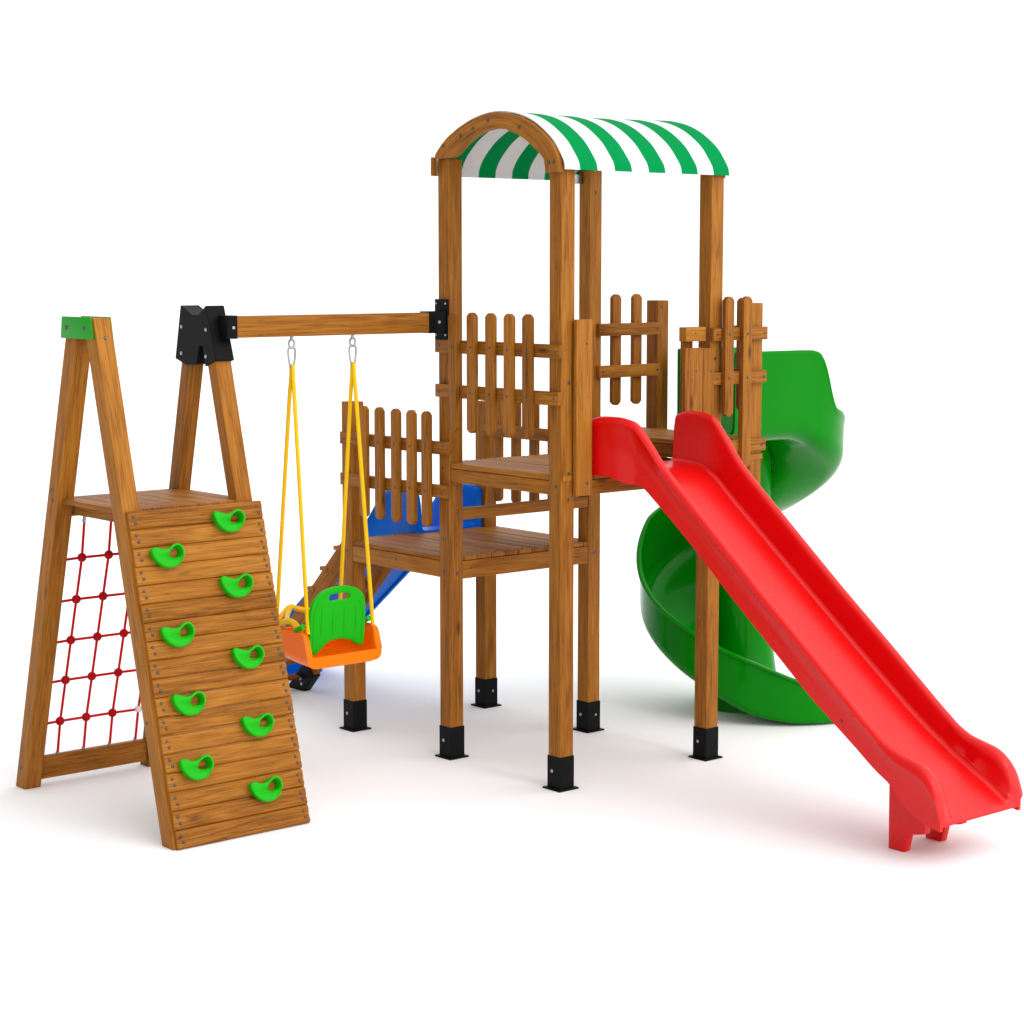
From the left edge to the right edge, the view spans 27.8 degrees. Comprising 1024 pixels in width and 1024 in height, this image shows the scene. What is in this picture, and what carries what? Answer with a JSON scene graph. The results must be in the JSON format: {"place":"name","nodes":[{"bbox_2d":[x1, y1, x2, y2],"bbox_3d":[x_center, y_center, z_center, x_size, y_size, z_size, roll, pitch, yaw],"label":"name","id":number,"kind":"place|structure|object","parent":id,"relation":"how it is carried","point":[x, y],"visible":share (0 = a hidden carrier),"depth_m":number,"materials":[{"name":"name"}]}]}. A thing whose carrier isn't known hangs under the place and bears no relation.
{"place":"outdoors","nodes":[
{"label":"outdoors","id":0,"kind":"place"},
{"bbox_2d":[0,277,1023,1023],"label":"ground","id":1,"kind":"structure","parent":0,"point":[648,871],"depth_m":10.99,"materials":[{"name":"white"}]},
{"bbox_2d":[16,305,309,849],"bbox_3d":[-1.716,0.225,10.009,0.808,2.430,1.561,-6,9,-40],"label":"climbing frame","id":2,"kind":"object","parent":1,"relation":"on","point":[198,586],"visible":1,"depth_m":9.69,"materials":[{"name":"brown wood"}]},
{"bbox_2d":[285,484,482,673],"bbox_3d":[-0.941,0.443,12.794,0.525,1.335,1.775,-6,9,-40],"label":"straight slide","id":3,"kind":"object","parent":1,"relation":"on","point":[388,525],"visible":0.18,"depth_m":12.23,"materials":[{"name":"blue plastic"}]},
{"bbox_2d":[339,111,767,792],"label":"play tower","id":4,"kind":"structure","parent":1,"relation":"on","point":[563,155],"depth_m":10.90,"materials":[{"name":"brown wood"}]},
{"bbox_2d":[247,543,392,690],"bbox_3d":[-1.144,0.628,12.342,0.433,1.076,1.190,-6,9,-40],"label":"step ladder","id":5,"kind":"object","parent":4,"relation":"attached to","point":[304,678],"visible":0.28,"depth_m":12.14,"materials":[{"name":"brown wood"}]},
{"bbox_2d":[218,299,448,348],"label":"swing beam","id":6,"kind":"structure","parent":4,"relation":"attached to","point":[291,326],"depth_m":10.34,"materials":[{"name":"brown wood"}]},
{"bbox_2d":[276,345,381,668],"bbox_3d":[-0.950,-0.036,10.432,0.462,1.604,0.348,-6,9,-40],"label":"baby swing","id":7,"kind":"object","parent":6,"relation":"hanging from","point":[339,631],"visible":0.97,"depth_m":10.40,"materials":[{"name":"orange plastic"}]},
{"bbox_2d":[636,347,844,723],"bbox_3d":[1.408,0.094,12.260,1.276,2.156,1.427,-6,9,-40],"label":"spiral slide","id":8,"kind":"object","parent":1,"relation":"on","point":[802,422],"visible":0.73,"depth_m":11.99,"materials":[{"name":"green plastic"}]},
{"bbox_2d":[592,411,1022,851],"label":"straight slide","id":9,"kind":"object","parent":1,"relation":"on","point":[935,765],"visible":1,"depth_m":9.80,"materials":[{"name":"red plastic"}]},
{"bbox_2d":[0,0,1023,280],"label":"sky","id":10,"kind":"structure","parent":0,"point":[140,139],"materials":[{"name":"white"}]}
]}

